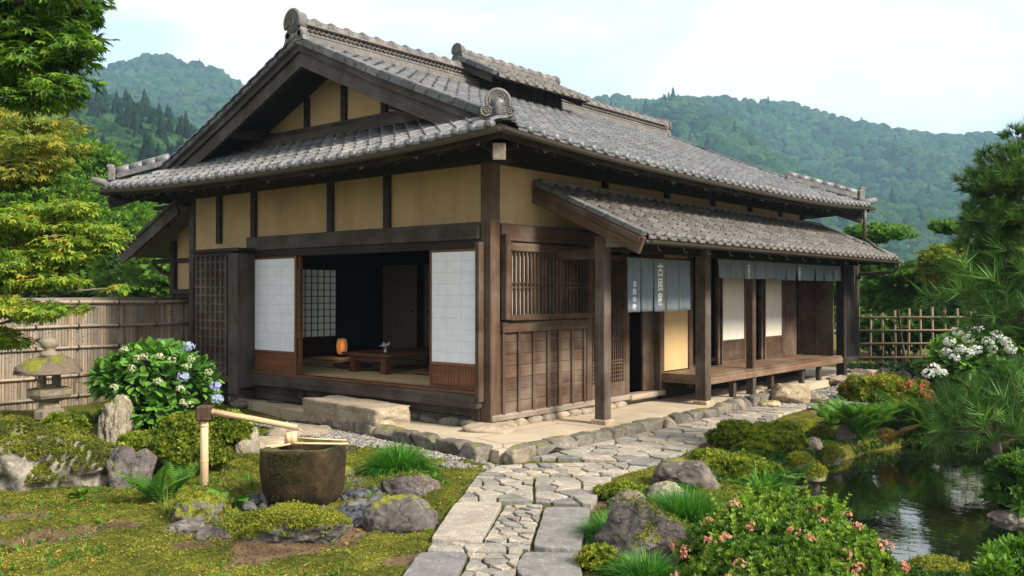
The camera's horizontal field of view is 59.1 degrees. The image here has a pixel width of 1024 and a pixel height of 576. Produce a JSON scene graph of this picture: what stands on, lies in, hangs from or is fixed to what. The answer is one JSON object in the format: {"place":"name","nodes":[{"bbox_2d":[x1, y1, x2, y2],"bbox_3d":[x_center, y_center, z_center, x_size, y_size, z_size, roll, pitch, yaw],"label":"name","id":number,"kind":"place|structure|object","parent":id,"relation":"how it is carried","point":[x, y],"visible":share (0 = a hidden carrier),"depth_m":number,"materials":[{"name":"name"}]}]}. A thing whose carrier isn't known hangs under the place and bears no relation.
{"place":"outdoors","nodes":[
{"label":"outdoors","id":0,"kind":"place"},
{"bbox_2d":[105,61,234,121],"bbox_3d":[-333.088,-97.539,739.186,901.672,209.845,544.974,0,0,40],"label":"mountain","id":1,"kind":"structure","parent":0,"point":[210,114],"depth_m":748.24,"materials":[{"name":"plant"}]},
{"bbox_2d":[0,52,243,129],"bbox_3d":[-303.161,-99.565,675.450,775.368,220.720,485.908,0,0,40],"label":"forest","id":2,"kind":"object","parent":1,"relation":"on","point":[136,76],"visible":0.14,"depth_m":729.03,"materials":[{"name":"green plant"}]},
{"bbox_2d":[0,332,1023,575],"bbox_3d":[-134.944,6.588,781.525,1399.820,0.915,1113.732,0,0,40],"label":"ground","id":3,"kind":"structure","parent":0,"point":[401,559],"depth_m":6.38,"materials":[{"name":"green plant"}]},
{"bbox_2d":[12,337,83,420],"bbox_3d":[-6.144,1.198,12.001,0.893,1.099,0.863,0,0,40],"label":"stone lantern","id":4,"kind":"object","parent":3,"relation":"on","point":[52,362],"visible":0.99,"depth_m":11.85,"materials":[{"name":"grey stone"}]},
{"bbox_2d":[0,104,97,192],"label":"maple tree","id":5,"kind":"object","parent":3,"relation":"on","point":[30,159],"visible":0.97,"depth_m":9.49,"materials":[{"name":"green plant"}]},
{"bbox_2d":[0,246,98,297],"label":"background tree","id":6,"kind":"object","parent":3,"relation":"on","point":[65,295],"visible":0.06,"depth_m":21.61,"materials":[{"name":"green plant"}]},
{"bbox_2d":[0,167,104,275],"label":"maple tree","id":7,"kind":"object","parent":3,"relation":"on","point":[32,194],"visible":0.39,"depth_m":9.51,"materials":[{"name":"green plant"}]},
{"bbox_2d":[0,0,119,119],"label":"maple tree","id":8,"kind":"object","parent":3,"relation":"on","point":[46,46],"visible":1,"depth_m":6.26,"materials":[{"name":"green plant"}]},
{"bbox_2d":[0,413,119,492],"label":"rock","id":9,"kind":"object","parent":3,"relation":"on","point":[33,454],"visible":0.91,"depth_m":7.83,"materials":[{"name":"white stone"}]},
{"bbox_2d":[0,120,131,336],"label":"background tree","id":10,"kind":"object","parent":3,"relation":"on","point":[94,141],"visible":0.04,"depth_m":23.42,"materials":[{"name":"green plant"}]},
{"bbox_2d":[0,195,135,352],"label":"maple tree","id":11,"kind":"object","parent":3,"relation":"on","point":[25,228],"visible":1,"depth_m":8.46,"materials":[{"name":"green plant"}]},
{"bbox_2d":[5,161,159,357],"bbox_3d":[-11.345,-0.646,21.895,5.183,5.163,5.674,0,0,40],"label":"background tree","id":12,"kind":"object","parent":3,"relation":"on","point":[134,226],"visible":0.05,"depth_m":21.90,"materials":[{"name":"green plant"}]},
{"bbox_2d":[50,134,125,356],"bbox_3d":[-11.344,-1.080,23.958,2.409,6.041,2.632,0,0,40],"label":"background tree","id":13,"kind":"object","parent":3,"relation":"on","point":[103,157],"visible":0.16,"depth_m":23.55,"materials":[{"name":"green plant"}]},
{"bbox_2d":[0,297,188,410],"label":"bamboo fence","id":14,"kind":"object","parent":3,"relation":"on","point":[102,329],"visible":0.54,"depth_m":13.76,"materials":[{"name":"wood"}]},
{"bbox_2d":[39,410,157,451],"bbox_3d":[-4.167,1.576,9.251,1.894,0.563,0.593,0,0,33],"label":"shrub","id":15,"kind":"object","parent":3,"relation":"on","point":[137,440],"visible":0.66,"depth_m":8.95,"materials":[{"name":"green plant"}]},
{"bbox_2d":[97,394,134,443],"bbox_3d":[-4.523,1.562,10.300,0.390,0.714,0.348,0,0,-15],"label":"rock","id":16,"kind":"object","parent":3,"relation":"on","point":[115,419],"visible":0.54,"depth_m":10.23,"materials":[{"name":"stone"}]},
{"bbox_2d":[85,249,146,304],"bbox_3d":[-6.403,0.575,14.586,1.091,2.621,0.907,0,0,-17],"label":"tree","id":17,"kind":"object","parent":3,"relation":"on","point":[129,275],"visible":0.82,"depth_m":14.49,"materials":[{"name":"green plant"}]},
{"bbox_2d":[73,239,169,297],"bbox_3d":[-9.760,0.336,22.935,3.031,3.202,3.407,0,0,40],"label":"background tree","id":18,"kind":"object","parent":3,"relation":"on","point":[112,260],"visible":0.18,"depth_m":22.06,"materials":[{"name":"green plant"}]},
{"bbox_2d":[105,445,156,488],"bbox_3d":[-3.385,1.617,8.000,0.375,0.463,0.417,0,0,40],"label":"rock","id":19,"kind":"object","parent":3,"relation":"on","point":[123,459],"visible":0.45,"depth_m":7.90,"materials":[{"name":"grey stone"}]},
{"bbox_2d":[116,258,169,297],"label":"background tree","id":20,"kind":"object","parent":3,"relation":"on","point":[156,284],"visible":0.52,"depth_m":21.76,"materials":[{"name":"green plant"}]},
{"bbox_2d":[82,336,224,431],"bbox_3d":[-4.220,1.220,10.886,2.044,1.286,1.348,0,0,40],"label":"hydrangea","id":21,"kind":"object","parent":3,"relation":"on","point":[152,383],"visible":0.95,"depth_m":10.64,"materials":[{"name":"green plant"}]},
{"bbox_2d":[115,461,199,502],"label":"fern","id":22,"kind":"object","parent":3,"relation":"on","point":[153,491],"visible":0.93,"depth_m":7.19,"materials":[{"name":"green plant"}]},
{"bbox_2d":[163,519,204,534],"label":"rock","id":23,"kind":"object","parent":3,"relation":"on","point":[189,527],"visible":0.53,"depth_m":6.43,"materials":[{"name":"grey stone"}]},
{"bbox_2d":[145,407,254,472],"bbox_3d":[-3.027,1.500,8.750,1.009,0.704,0.864,0,0,40],"label":"shrub","id":24,"kind":"object","parent":3,"relation":"on","point":[178,435],"visible":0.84,"depth_m":8.60,"materials":[{"name":"green plant"}]},
{"bbox_2d":[167,490,237,523],"bbox_3d":[-2.364,1.681,6.909,0.514,0.287,0.387,0,0,-13],"label":"rock","id":25,"kind":"object","parent":3,"relation":"on","point":[206,508],"visible":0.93,"depth_m":6.81,"materials":[{"name":"stone"}]},
{"bbox_2d":[195,526,228,540],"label":"rock","id":26,"kind":"object","parent":3,"relation":"on","point":[201,534],"visible":0.74,"depth_m":6.33,"materials":[{"name":"grey stone"}]},
{"bbox_2d":[213,450,259,471],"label":"rock","id":27,"kind":"object","parent":3,"relation":"on","point":[246,461],"visible":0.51,"depth_m":8.61,"materials":[{"name":"stone"}]},
{"bbox_2d":[0,426,481,575],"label":"weeds","id":28,"kind":"object","parent":3,"relation":"on","point":[54,563],"visible":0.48,"depth_m":6.52,"materials":[{"name":"green plant"}]},
{"bbox_2d":[230,422,259,454],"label":"rock","id":29,"kind":"object","parent":3,"relation":"on","point":[250,445],"visible":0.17,"depth_m":9.26,"materials":[{"name":"stone"}]},
{"bbox_2d":[196,405,304,485],"bbox_3d":[-2.289,1.458,7.922,0.931,0.853,0.125,0,0,-3],"label":"bamboo spout","id":30,"kind":"object","parent":3,"relation":"on","point":[205,414],"visible":0.98,"depth_m":7.88,"materials":[{"name":"beige wood"}]},
{"bbox_2d":[222,499,352,543],"bbox_3d":[-1.611,1.688,6.477,0.942,0.294,0.587,0,0,9],"label":"rock","id":31,"kind":"object","parent":3,"relation":"on","point":[293,522],"visible":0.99,"depth_m":6.30,"materials":[{"name":"stone"}]},
{"bbox_2d":[264,425,331,436],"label":"flat stone","id":32,"kind":"object","parent":3,"relation":"on","point":[311,430],"visible":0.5,"depth_m":10.79,"materials":[{"name":"grey stone"}]},
{"bbox_2d":[259,439,345,505],"bbox_3d":[-1.702,1.537,7.388,0.654,0.503,0.659,0,0,5],"label":"stone water basin","id":33,"kind":"object","parent":3,"relation":"on","point":[309,474],"visible":0.99,"depth_m":7.12,"materials":[{"name":"brown stone"}]},
{"bbox_2d":[0,424,629,575],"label":"grass wisps","id":34,"kind":"object","parent":3,"relation":"on","point":[102,550],"depth_m":7.03,"materials":[{"name":"green plant"}]},
{"bbox_2d":[340,477,377,527],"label":"gravel","id":35,"kind":"structure","parent":3,"relation":"on","point":[356,517],"depth_m":7.03,"materials":[{"name":"grey gravel"}]},
{"bbox_2d":[0,445,743,575],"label":"fallen leaves","id":36,"kind":"object","parent":3,"relation":"on","point":[204,569],"visible":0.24,"depth_m":6.39,"materials":[{"name":"brown plant"}]},
{"bbox_2d":[253,419,501,469],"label":"gravel","id":37,"kind":"structure","parent":3,"relation":"on","point":[353,439],"depth_m":10.12,"materials":[{"name":"grey gravel"}]},
{"bbox_2d":[372,424,405,441],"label":"kerb stone","id":38,"kind":"object","parent":3,"relation":"on","point":[383,431],"visible":0.58,"depth_m":10.54,"materials":[{"name":"grey stone"}]},
{"bbox_2d":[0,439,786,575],"bbox_3d":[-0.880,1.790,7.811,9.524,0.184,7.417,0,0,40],"label":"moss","id":39,"kind":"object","parent":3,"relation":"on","point":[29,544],"visible":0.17,"depth_m":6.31,"materials":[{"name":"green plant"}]},
{"bbox_2d":[348,438,450,480],"bbox_3d":[-1.081,1.649,8.514,1.008,0.501,0.917,0,0,40],"label":"grass tuft","id":40,"kind":"object","parent":3,"relation":"on","point":[389,461],"visible":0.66,"depth_m":8.42,"materials":[{"name":"green plant"}]},
{"bbox_2d":[362,494,438,533],"bbox_3d":[-0.840,1.676,6.700,0.556,0.269,0.430,0,0,17],"label":"rock","id":41,"kind":"object","parent":3,"relation":"on","point":[403,513],"visible":0.81,"depth_m":6.58,"materials":[{"name":"grey stone"}]},
{"bbox_2d":[378,469,441,496],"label":"rock","id":42,"kind":"object","parent":3,"relation":"on","point":[417,483],"visible":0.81,"depth_m":7.61,"materials":[{"name":"grey stone"}]},
{"bbox_2d":[410,432,439,450],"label":"kerb stone","id":43,"kind":"object","parent":3,"relation":"on","point":[425,438],"visible":0.53,"depth_m":9.91,"materials":[{"name":"grey stone"}]},
{"bbox_2d":[434,438,469,455],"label":"kerb stone","id":44,"kind":"object","parent":3,"relation":"on","point":[453,446],"visible":0.67,"depth_m":9.56,"materials":[{"name":"grey stone"}]},
{"bbox_2d":[458,441,492,461],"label":"kerb stone","id":45,"kind":"object","parent":3,"relation":"on","point":[478,451],"visible":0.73,"depth_m":9.23,"materials":[{"name":"grey stone"}]},
{"bbox_2d":[403,501,589,575],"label":"path slabs","id":46,"kind":"structure","parent":3,"relation":"on","point":[558,544],"depth_m":6.16,"materials":[{"name":"grey stone"}]},
{"bbox_2d":[91,8,901,433],"bbox_3d":[0.086,-1.124,16.282,10.097,5.833,11.454,0,0,40],"label":"farmhouse","id":47,"kind":"object","parent":3,"relation":"on","point":[481,226],"visible":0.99,"depth_m":12.89,"materials":[{"name":"wood"}]},
{"bbox_2d":[297,267,338,339],"bbox_3d":[-3.623,0.279,16.562,0.050,1.310,1.080,0,0,40],"label":"side window","id":48,"kind":"structure","parent":47,"relation":"in","point":[320,285],"depth_m":16.68,"materials":[{"name":"white paper"}]},
{"bbox_2d":[342,346,428,374],"bbox_3d":[-1.556,1.095,13.811,1.040,0.289,1.840,0,0,40],"label":"table","id":49,"kind":"object","parent":47,"relation":"on","point":[380,355],"visible":0.58,"depth_m":13.24,"materials":[{"name":"red wood"}]},
{"bbox_2d":[508,242,592,320],"bbox_3d":[0.481,-0.036,11.375,0.145,1.000,1.693,0,0,40],"label":"barred window","id":50,"kind":"structure","parent":47,"relation":"in","point":[541,283],"depth_m":11.28,"materials":[{"name":"brown wood"}]},
{"bbox_2d":[592,255,625,398],"bbox_3d":[1.300,0.520,12.487,0.090,1.960,0.870,0,0,40],"label":"lattice door","id":51,"kind":"structure","parent":47,"relation":"in","point":[618,263],"depth_m":12.65,"materials":[{"name":"brown wood"}]},
{"bbox_2d":[641,253,653,390],"bbox_3d":[2.023,0.496,13.427,0.040,2.040,0.340,0,0,40],"label":"sliding door","id":52,"kind":"structure","parent":47,"relation":"in","point":[647,318],"depth_m":13.38,"materials":[{"name":"brown wood"}]},
{"bbox_2d":[624,255,692,311],"bbox_3d":[2.013,-0.048,12.285,0.044,0.739,1.775,0,0,40],"label":"shop curtain","id":53,"kind":"object","parent":47,"relation":"hanging from","point":[643,272],"visible":1,"depth_m":12.21,"materials":[{"name":"grey fabric"}]},
{"bbox_2d":[715,257,841,280],"bbox_3d":[4.612,-0.281,15.136,0.063,0.321,5.110,0,0,40],"label":"shop curtain","id":54,"kind":"object","parent":47,"relation":"hanging from","point":[729,268],"visible":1,"depth_m":14.78,"materials":[{"name":"grey fabric"}]},
{"bbox_2d":[503,443,536,464],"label":"kerb stone","id":55,"kind":"object","parent":3,"relation":"on","point":[519,453],"visible":0.98,"depth_m":9.12,"materials":[{"name":"grey stone"}]},
{"bbox_2d":[542,435,577,453],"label":"kerb stone","id":56,"kind":"object","parent":3,"relation":"on","point":[562,442],"visible":0.71,"depth_m":9.72,"materials":[{"name":"grey stone"}]},
{"bbox_2d":[568,431,597,446],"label":"kerb stone","id":57,"kind":"object","parent":3,"relation":"on","point":[582,438],"visible":0.56,"depth_m":10.01,"materials":[{"name":"grey stone"}]},
{"bbox_2d":[566,505,609,544],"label":"grass tuft","id":58,"kind":"object","parent":3,"relation":"on","point":[594,527],"visible":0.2,"depth_m":6.31,"materials":[{"name":"green plant"}]},
{"bbox_2d":[572,479,647,570],"bbox_3d":[0.698,1.676,6.661,0.547,0.201,2.487,0,0,14],"label":"shrub","id":59,"kind":"object","parent":3,"relation":"on","point":[593,556],"visible":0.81,"depth_m":5.60,"materials":[{"name":"green plant"}]},
{"bbox_2d":[588,543,690,575],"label":"grass tuft","id":60,"kind":"object","parent":3,"relation":"on","point":[637,566],"visible":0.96,"depth_m":5.38,"materials":[{"name":"green plant"}]},
{"bbox_2d":[593,493,691,566],"bbox_3d":[0.920,1.595,5.931,0.617,0.482,0.534,0,0,-31],"label":"rock","id":61,"kind":"object","parent":3,"relation":"on","point":[637,522],"visible":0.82,"depth_m":5.83,"materials":[{"name":"grey stone"}]},
{"bbox_2d":[645,480,682,501],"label":"rock","id":62,"kind":"object","parent":3,"relation":"on","point":[661,485],"visible":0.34,"depth_m":7.41,"materials":[{"name":"stone"}]},
{"bbox_2d":[641,481,727,525],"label":"grass tuft","id":63,"kind":"object","parent":3,"relation":"on","point":[692,508],"visible":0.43,"depth_m":6.73,"materials":[{"name":"green plant"}]},
{"bbox_2d":[652,457,720,490],"bbox_3d":[1.569,1.683,8.039,0.619,0.323,0.461,0,0,25],"label":"rock","id":64,"kind":"object","parent":3,"relation":"on","point":[692,472],"visible":0.56,"depth_m":7.89,"materials":[{"name":"grey stone"}]},
{"bbox_2d":[682,446,790,494],"bbox_3d":[2.176,1.778,8.733,1.144,0.444,0.858,0,0,40],"label":"dwarf shrub","id":65,"kind":"object","parent":3,"relation":"on","point":[735,463],"visible":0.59,"depth_m":8.55,"materials":[{"name":"green plant"}]},
{"bbox_2d":[703,417,810,453],"bbox_3d":[2.710,1.653,9.951,1.046,0.463,1.004,0,0,40],"label":"dwarf shrub","id":66,"kind":"object","parent":3,"relation":"on","point":[732,434],"visible":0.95,"depth_m":9.75,"materials":[{"name":"green plant"}]},
{"bbox_2d":[720,455,806,494],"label":"grass tuft","id":67,"kind":"object","parent":3,"relation":"on","point":[764,478],"visible":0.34,"depth_m":8.12,"materials":[{"name":"green plant"}]},
{"bbox_2d":[740,480,804,496],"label":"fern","id":68,"kind":"object","parent":3,"relation":"on","point":[773,484],"visible":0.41,"depth_m":7.46,"materials":[{"name":"green plant"}]},
{"bbox_2d":[669,475,910,575],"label":"azalea","id":69,"kind":"object","parent":3,"relation":"on","point":[770,532],"visible":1,"depth_m":5.25,"materials":[{"name":"green plant"}]},
{"bbox_2d":[785,450,815,466],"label":"rock","id":70,"kind":"object","parent":3,"relation":"on","point":[799,458],"visible":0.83,"depth_m":9.22,"materials":[{"name":"stone"}]},
{"bbox_2d":[781,385,869,409],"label":"gravel","id":71,"kind":"structure","parent":3,"relation":"on","point":[829,391],"depth_m":14.79,"materials":[{"name":"grey gravel"}]},
{"bbox_2d":[770,383,810,403],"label":"rock","id":72,"kind":"object","parent":71,"relation":"on","point":[792,392],"visible":0.84,"depth_m":13.77,"materials":[{"name":"beige stone"}]},
{"bbox_2d":[807,398,847,426],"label":"fern","id":73,"kind":"object","parent":3,"relation":"on","point":[825,413],"visible":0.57,"depth_m":11.45,"materials":[{"name":"green plant"}]},
{"bbox_2d":[818,442,845,464],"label":"rock","id":74,"kind":"object","parent":3,"relation":"on","point":[832,454],"visible":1,"depth_m":9.57,"materials":[{"name":"stone"}]},
{"bbox_2d":[699,431,1023,573],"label":"ground cover","id":75,"kind":"object","parent":3,"relation":"on","point":[730,490],"visible":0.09,"depth_m":7.84,"materials":[{"name":"green plant"}]},
{"bbox_2d":[826,396,906,439],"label":"fern","id":76,"kind":"object","parent":3,"relation":"on","point":[861,422],"visible":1,"depth_m":10.30,"materials":[{"name":"green plant"}]},
{"bbox_2d":[837,371,936,405],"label":"azalea","id":77,"kind":"object","parent":3,"relation":"on","point":[860,387],"visible":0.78,"depth_m":13.88,"materials":[{"name":"green plant"}]},
{"bbox_2d":[847,357,934,380],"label":"dark shrub","id":78,"kind":"object","parent":3,"relation":"on","point":[894,366],"visible":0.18,"depth_m":18.95,"materials":[{"name":"green plant"}]},
{"bbox_2d":[834,295,947,355],"bbox_3d":[10.344,0.921,23.728,4.001,2.068,3.016,0,0,-32],"label":"bright shrub","id":79,"kind":"object","parent":3,"relation":"on","point":[878,320],"visible":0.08,"depth_m":22.61,"materials":[{"name":"green plant"}]},
{"bbox_2d":[842,221,953,361],"bbox_3d":[8.804,0.250,19.750,2.489,3.385,4.586,0,0,40],"label":"garden pine","id":80,"kind":"object","parent":3,"relation":"on","point":[894,293],"visible":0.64,"depth_m":18.64,"materials":[{"name":"green plant"}]},
{"bbox_2d":[877,425,918,446],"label":"rock","id":81,"kind":"object","parent":3,"relation":"on","point":[891,439],"visible":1,"depth_m":10.46,"materials":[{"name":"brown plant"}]},
{"bbox_2d":[869,389,942,431],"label":"fern","id":82,"kind":"object","parent":3,"relation":"on","point":[906,417],"visible":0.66,"depth_m":11.07,"materials":[{"name":"green plant"}]},
{"bbox_2d":[859,301,954,360],"bbox_3d":[10.097,1.072,23.025,2.676,1.774,2.847,0,0,40],"label":"background tree","id":83,"kind":"object","parent":3,"relation":"on","point":[864,337],"visible":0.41,"depth_m":22.52,"materials":[{"name":"green plant"}]},
{"bbox_2d":[857,307,971,364],"bbox_3d":[9.993,1.184,20.720,4.300,1.510,0.096,0,0,0],"label":"lattice fence","id":84,"kind":"object","parent":3,"relation":"on","point":[895,343],"visible":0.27,"depth_m":20.70,"materials":[{"name":"brown wood"}]},
{"bbox_2d":[826,402,1023,451],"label":"ground cover","id":85,"kind":"object","parent":3,"relation":"on","point":[895,423],"visible":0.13,"depth_m":11.06,"materials":[{"name":"green plant"}]},
{"bbox_2d":[925,218,974,296],"bbox_3d":[9.042,0.238,17.986,1.332,3.331,1.304,0,0,40],"label":"garden pine","id":86,"kind":"object","parent":3,"relation":"on","point":[946,227],"visible":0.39,"depth_m":17.86,"materials":[{"name":"green plant"}]},
{"bbox_2d":[914,241,989,327],"bbox_3d":[8.514,0.490,16.968,1.808,2.836,1.722,0,0,40],"label":"round tree","id":87,"kind":"object","parent":3,"relation":"on","point":[927,259],"visible":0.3,"depth_m":16.93,"materials":[{"name":"green plant"}]},
{"bbox_2d":[906,228,1023,350],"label":"pine tree","id":88,"kind":"object","parent":3,"relation":"on","point":[987,286],"visible":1,"depth_m":8.24,"materials":[{"name":"green plant"}]},
{"bbox_2d":[911,326,1023,390],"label":"hydrangea","id":89,"kind":"object","parent":3,"relation":"on","point":[948,356],"visible":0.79,"depth_m":14.01,"materials":[{"name":"white plant"}]},
{"bbox_2d":[963,530,1023,575],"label":"clipped shrub","id":90,"kind":"object","parent":3,"relation":"on","point":[1003,556],"visible":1,"depth_m":4.89,"materials":[{"name":"green plant"}]},
{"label":"ground cover","id":91,"kind":"object","parent":3,"relation":"on","visible":0},
{"bbox_2d":[947,116,1023,276],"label":"pine tree","id":92,"kind":"object","parent":91,"relation":"on","point":[1002,177],"visible":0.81,"depth_m":8.51,"materials":[{"name":"green plant"}]},
{"bbox_2d":[207,367,877,463],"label":"earth terrace","id":93,"kind":"structure","parent":0,"point":[501,444],"depth_m":11.89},
{"bbox_2d":[302,395,410,427],"bbox_3d":[-1.991,1.593,11.439,0.557,0.322,1.657,0,0,-45],"label":"stepping stone","id":94,"kind":"object","parent":93,"relation":"on","point":[336,409],"visible":0.79,"depth_m":11.16,"materials":[{"name":"beige stone"}]},
{"bbox_2d":[92,0,1023,136],"label":"sky","id":95,"kind":"structure","parent":0,"point":[933,66],"materials":[{"name":"white"}]},
{"bbox_2d":[422,395,832,575],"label":"stone path","id":96,"kind":"structure","parent":0,"point":[558,484],"depth_m":8.19,"materials":[{"name":"grey stone"}]},
{"bbox_2d":[772,460,815,485],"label":"fern","id":97,"kind":"object","parent":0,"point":[799,471],"visible":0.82,"depth_m":8.22,"materials":[{"name":"green plant"}]},
{"bbox_2d":[671,426,1014,575],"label":"ground cover","id":98,"kind":"object","parent":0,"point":[782,460],"visible":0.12,"depth_m":9.46,"materials":[{"name":"green plant"}]},
{"bbox_2d":[759,125,944,222],"bbox_3d":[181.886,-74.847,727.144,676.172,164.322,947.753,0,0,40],"label":"mountain","id":99,"kind":"structure","parent":0,"point":[890,162],"depth_m":628.63,"materials":[{"name":"plant"}]},
{"bbox_2d":[590,88,1023,262],"bbox_3d":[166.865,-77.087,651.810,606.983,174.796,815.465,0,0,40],"label":"forest","id":100,"kind":"object","parent":99,"relation":"on","point":[924,161],"visible":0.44,"depth_m":599.29,"materials":[{"name":"green plant"}]},
{"bbox_2d":[790,446,1023,574],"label":"pond water","id":101,"kind":"structure","parent":0,"point":[909,501],"depth_m":8.26,"materials":[{"name":"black liquid"}]},
{"bbox_2d":[803,462,828,481],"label":"rock","id":102,"kind":"object","parent":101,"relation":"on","point":[816,472],"visible":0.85,"depth_m":8.69,"materials":[{"name":"stone"}]},
{"bbox_2d":[897,553,975,573],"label":"rock","id":103,"kind":"object","parent":101,"relation":"in","point":[933,563],"visible":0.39,"depth_m":6.10,"materials":[{"name":"stone"}]},
{"bbox_2d":[987,509,1023,523],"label":"rock","id":104,"kind":"object","parent":101,"relation":"in","point":[1005,515],"visible":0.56,"depth_m":7.42,"materials":[{"name":"grey stone"}]},
{"bbox_2d":[916,348,1023,460],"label":"pine shrub","id":105,"kind":"object","parent":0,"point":[985,410],"visible":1,"depth_m":8.47,"materials":[{"name":"green plant"}]},
{"bbox_2d":[976,447,1023,518],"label":"clipped shrub","id":106,"kind":"object","parent":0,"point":[1003,482],"visible":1,"depth_m":7.52,"materials":[{"name":"green plant"}]},
{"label":"near left hill","id":107,"kind":"structure","parent":0,"visible":0},
{"bbox_2d":[1,91,197,304],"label":"forest","id":108,"kind":"object","parent":107,"relation":"on","point":[121,139],"visible":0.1,"depth_m":177.10,"materials":[{"name":"green plant"}]},
{"bbox_2d":[57,85,196,174],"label":"conifer forest","id":109,"kind":"object","parent":107,"relation":"on","point":[135,120],"visible":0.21,"depth_m":194.33,"materials":[{"name":"green plant"}]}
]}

